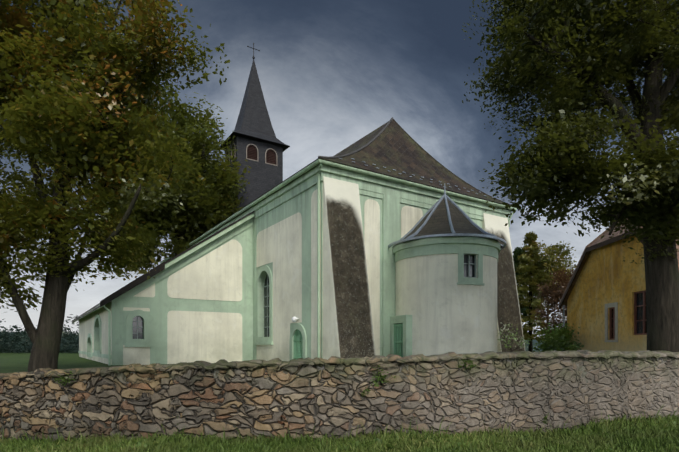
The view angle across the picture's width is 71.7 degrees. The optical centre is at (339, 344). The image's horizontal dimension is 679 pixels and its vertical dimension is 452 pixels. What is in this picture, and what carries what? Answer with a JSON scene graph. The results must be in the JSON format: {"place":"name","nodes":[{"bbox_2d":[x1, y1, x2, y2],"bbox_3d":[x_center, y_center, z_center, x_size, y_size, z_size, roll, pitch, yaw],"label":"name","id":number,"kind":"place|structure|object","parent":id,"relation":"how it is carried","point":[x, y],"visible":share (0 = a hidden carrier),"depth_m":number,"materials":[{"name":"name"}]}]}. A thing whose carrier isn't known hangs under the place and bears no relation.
{"place":"outdoors","nodes":[
{"label":"outdoors","id":0,"kind":"place"},
{"bbox_2d":[53,371,76,385],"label":"wall plant","id":1,"kind":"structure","parent":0,"point":[61,381],"depth_m":9.35,"materials":[{"name":"green plant"}]},
{"bbox_2d":[225,136,282,213],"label":"bell tower","id":2,"kind":"structure","parent":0,"point":[262,177],"depth_m":40.83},
{"bbox_2d":[227,145,275,164],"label":"louvered shutters","id":3,"kind":"object","parent":2,"relation":"in","point":[270,155],"visible":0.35,"depth_m":40.99,"materials":[{"name":"brown wood"}]},
{"bbox_2d":[226,143,276,165],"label":"window frames","id":4,"kind":"structure","parent":2,"relation":"attached to","point":[257,154],"depth_m":40.82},
{"bbox_2d":[218,59,289,151],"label":"spire","id":5,"kind":"structure","parent":2,"relation":"on","point":[253,121],"depth_m":41.59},
{"bbox_2d":[293,329,302,358],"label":"door","id":6,"kind":"structure","parent":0,"point":[298,347],"depth_m":22.34,"materials":[{"name":"green wood"}]},
{"bbox_2d":[0,332,674,451],"bbox_3d":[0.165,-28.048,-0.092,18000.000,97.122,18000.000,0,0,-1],"label":"ground","id":7,"kind":"structure","parent":0,"point":[10,362],"depth_m":26.54,"materials":[{"name":"green plant"}]},
{"bbox_2d":[0,324,78,353],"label":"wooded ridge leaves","id":8,"kind":"object","parent":7,"relation":"on","point":[15,345],"visible":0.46,"depth_m":56.31,"materials":[{"name":"green plant"}]},
{"bbox_2d":[0,314,78,352],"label":"distant trees","id":9,"kind":"object","parent":7,"relation":"on","point":[16,327],"depth_m":111.57,"materials":[{"name":"green plant"}]},
{"bbox_2d":[0,0,229,371],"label":"tree","id":10,"kind":"object","parent":7,"relation":"on","point":[26,108],"depth_m":11.96,"materials":[{"name":"green plant"}]},
{"bbox_2d":[72,82,250,278],"bbox_3d":[-13.857,-9.598,37.947,13.158,22.104,12.456,0,0,-1],"label":"tree","id":11,"kind":"object","parent":7,"relation":"on","point":[218,196],"depth_m":36.40,"materials":[{"name":"green plant"}]},
{"bbox_2d":[79,225,252,364],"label":"church annex walls","id":12,"kind":"structure","parent":7,"relation":"on","point":[161,304],"depth_m":25.41,"materials":[{"name":"green paint"}]},
{"bbox_2d":[72,303,99,322],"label":"church annex roof","id":13,"kind":"structure","parent":12,"relation":"on","point":[86,313],"depth_m":27.58,"materials":[{"name":"grey tile"}]},
{"bbox_2d":[100,211,254,306],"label":"aisle roof","id":14,"kind":"structure","parent":12,"relation":"on","point":[131,285],"depth_m":23.35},
{"bbox_2d":[199,164,501,358],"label":"church walls","id":15,"kind":"structure","parent":7,"relation":"on","point":[300,203],"depth_m":22.04,"materials":[{"name":"green paint"}]},
{"bbox_2d":[133,276,268,338],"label":"window panes","id":16,"kind":"structure","parent":15,"relation":"on","point":[140,332],"depth_m":25.93,"materials":[{"name":"glass"}]},
{"bbox_2d":[133,274,268,338],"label":"window bars","id":17,"kind":"object","parent":16,"relation":"attached to","point":[267,306],"visible":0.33,"depth_m":25.93,"materials":[{"name":"metal"}]},
{"bbox_2d":[123,189,422,364],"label":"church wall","id":18,"kind":"structure","parent":15,"relation":"attached to","point":[210,337],"depth_m":24.35,"materials":[{"name":"paint"}]},
{"bbox_2d":[78,164,510,364],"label":"green church trim","id":19,"kind":"structure","parent":15,"relation":"attached to","point":[392,195],"depth_m":23.12,"materials":[{"name":"green paint"}]},
{"bbox_2d":[73,159,516,365],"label":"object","id":20,"kind":"object","parent":15,"relation":"attached to","point":[320,162],"visible":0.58,"depth_m":22.66,"materials":[{"name":"paint"}]},
{"bbox_2d":[161,120,516,261],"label":"church roof","id":21,"kind":"structure","parent":15,"relation":"on","point":[395,146],"depth_m":24.95,"materials":[{"name":"tile"}]},
{"bbox_2d":[318,117,510,204],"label":"roof ridge","id":22,"kind":"structure","parent":21,"relation":"on","point":[364,146],"depth_m":24.99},
{"bbox_2d":[339,158,492,197],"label":"church roof snow hooks","id":23,"kind":"object","parent":21,"relation":"on","point":[411,176],"visible":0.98,"depth_m":23.47,"materials":[{"name":"metal"}]},
{"bbox_2d":[322,176,375,359],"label":"buttress","id":24,"kind":"structure","parent":15,"relation":"attached to","point":[347,328],"depth_m":20.28,"materials":[{"name":"stone"}]},
{"bbox_2d":[395,253,496,355],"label":"apse wall","id":25,"kind":"structure","parent":7,"relation":"on","point":[440,306],"depth_m":20.57,"materials":[{"name":"white paint"}]},
{"bbox_2d":[390,315,411,356],"bbox_3d":[3.246,0.118,21.962,1.200,2.920,1.560,0,0,-22],"label":"door surround","id":26,"kind":"object","parent":25,"relation":"attached to","point":[406,320],"visible":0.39,"depth_m":21.15,"materials":[{"name":"green paint"}]},
{"bbox_2d":[397,323,401,356],"bbox_3d":[2.840,0.278,21.799,0.010,2.600,1.000,0,0,-22],"label":"door frame","id":27,"kind":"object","parent":26,"relation":"in","point":[401,339],"depth_m":21.73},
{"bbox_2d":[393,237,499,284],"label":"church turret trim","id":28,"kind":"structure","parent":25,"relation":"attached to","point":[462,246],"depth_m":20.44,"materials":[{"name":"green paint"}]},
{"bbox_2d":[392,198,501,247],"bbox_3d":[5.084,-5.932,22.698,5.420,2.560,5.420,0,0,-1],"label":"roof flashing","id":29,"kind":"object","parent":25,"relation":"on","point":[437,222],"depth_m":21.40,"materials":[{"name":"grey metal"}]},
{"bbox_2d":[388,185,505,249],"bbox_3d":[5.084,-6.207,22.698,5.600,3.170,5.600,0,0,-1],"label":"apse roof","id":30,"kind":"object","parent":29,"relation":"on","point":[453,233],"visible":0.54,"depth_m":21.28,"materials":[{"name":"grey metal"}]},
{"bbox_2d":[464,254,475,277],"bbox_3d":[5.653,-3.442,20.547,0.700,1.080,0.050,0,0,-15],"label":"church turret casement","id":31,"kind":"object","parent":25,"relation":"in","point":[468,263],"visible":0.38,"depth_m":20.53,"materials":[{"name":"wood"}]},
{"bbox_2d":[464,255,474,276],"bbox_3d":[5.632,-3.442,20.629,0.740,1.120,0.020,0,0,-15],"label":"church turret glass","id":32,"kind":"object","parent":31,"relation":"in","point":[472,267],"visible":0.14,"depth_m":20.65,"materials":[{"name":"grey glass"}]},
{"bbox_2d":[513,247,538,339],"bbox_3d":[15.213,-3.525,40.137,3.318,9.648,3.463,0,0,-1],"label":"tree","id":33,"kind":"object","parent":7,"relation":"on","point":[517,251],"depth_m":39.76,"materials":[{"name":"green plant"}]},
{"bbox_2d":[515,231,551,351],"bbox_3d":[13.919,-3.474,33.983,3.213,9.542,3.348,0,0,-1],"label":"tree","id":34,"kind":"object","parent":7,"relation":"on","point":[524,258],"depth_m":33.68,"materials":[{"name":"green plant"}]},
{"bbox_2d":[515,240,576,322],"bbox_3d":[15.110,-3.164,34.131,4.192,8.722,4.231,0,0,-1],"label":"tree","id":35,"kind":"object","parent":7,"relation":"on","point":[552,264],"depth_m":33.12,"materials":[{"name":"green plant"}]},
{"bbox_2d":[527,264,575,337],"bbox_3d":[13.939,-1.881,29.098,3.918,6.157,3.998,0,0,-1],"label":"rusty shrub","id":36,"kind":"object","parent":7,"relation":"on","point":[552,294],"visible":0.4,"depth_m":28.91,"materials":[{"name":"plant"}]},
{"bbox_2d":[531,323,583,351],"bbox_3d":[12.815,-0.168,26.154,5.906,2.251,3.072,0,0,-31],"label":"bush","id":37,"kind":"object","parent":7,"relation":"on","point":[554,341],"visible":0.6,"depth_m":24.70,"materials":[{"name":"green plant"}]},
{"bbox_2d":[567,236,646,351],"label":"house walls","id":38,"kind":"structure","parent":7,"relation":"on","point":[608,274],"depth_m":22.63,"materials":[{"name":"yellow paint"}]},
{"bbox_2d":[561,305,566,349],"bbox_3d":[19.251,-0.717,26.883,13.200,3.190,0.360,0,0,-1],"label":"downpipe","id":39,"kind":"object","parent":38,"relation":"attached to","point":[563,306],"visible":0.21,"depth_m":26.65,"materials":[{"name":"grey metal"}]},
{"bbox_2d":[559,230,642,308],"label":"house barge boards","id":40,"kind":"object","parent":38,"relation":"attached to","point":[603,243],"visible":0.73,"depth_m":23.46,"materials":[{"name":"brown wood"}]},
{"bbox_2d":[605,302,617,341],"bbox_3d":[12.899,-1.052,22.308,0.070,1.860,1.000,0,0,-1],"label":"window surround","id":41,"kind":"object","parent":38,"relation":"attached to","point":[609,305],"visible":0.92,"depth_m":22.24,"materials":[{"name":"grey paint"}]},
{"bbox_2d":[559,219,678,305],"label":"house roof","id":42,"kind":"structure","parent":38,"relation":"on","point":[605,233],"depth_m":23.82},
{"bbox_2d":[609,290,646,339],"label":"window frames","id":43,"kind":"structure","parent":38,"relation":"in","point":[635,317],"depth_m":20.69,"materials":[{"name":"brown wood"}]},
{"bbox_2d":[612,292,646,337],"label":"window panes","id":44,"kind":"structure","parent":43,"relation":"in","point":[640,313],"depth_m":20.47,"materials":[{"name":"glass"}]},
{"bbox_2d":[0,356,678,440],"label":"stone wall","id":45,"kind":"structure","parent":0,"point":[255,401],"depth_m":8.85,"materials":[{"name":"stone"}]},
{"bbox_2d":[0,350,678,379],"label":"wall coping","id":46,"kind":"object","parent":45,"relation":"on","point":[220,363],"visible":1,"depth_m":8.90,"materials":[{"name":"grey stone"}]},
{"bbox_2d":[0,405,678,451],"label":"lawn grass","id":47,"kind":"structure","parent":0,"point":[621,433],"depth_m":8.34,"materials":[{"name":"green plant"}]},
{"bbox_2d":[0,0,678,337],"label":"sky","id":48,"kind":"structure","parent":0,"point":[331,73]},
{"bbox_2d":[361,387,370,396],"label":"wall plant","id":49,"kind":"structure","parent":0,"point":[367,390],"depth_m":8.45,"materials":[{"name":"green plant"}]},
{"bbox_2d":[371,364,395,386],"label":"wall plant","id":50,"kind":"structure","parent":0,"point":[382,377],"depth_m":8.44,"materials":[{"name":"green plant"}]},
{"bbox_2d":[394,323,402,356],"bbox_3d":[2.761,0.298,21.768,0.065,2.560,0.948,0,0,-22],"label":"door","id":51,"kind":"structure","parent":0,"point":[397,339],"depth_m":21.78,"materials":[{"name":"green wood"}]},
{"bbox_2d":[458,359,475,369],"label":"wall plant","id":52,"kind":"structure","parent":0,"point":[471,365],"depth_m":8.66,"materials":[{"name":"green plant"}]},
{"bbox_2d":[482,213,525,351],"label":"buttress","id":53,"kind":"structure","parent":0,"point":[508,309],"depth_m":26.14,"materials":[{"name":"stone"}]},
{"bbox_2d":[497,322,534,350],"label":"bush","id":54,"kind":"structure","parent":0,"point":[520,342],"depth_m":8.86,"materials":[{"name":"green plant"}]},
{"bbox_2d":[462,0,678,351],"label":"tree","id":55,"kind":"object","parent":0,"point":[587,22],"depth_m":12.04,"materials":[{"name":"green plant"}]}
]}

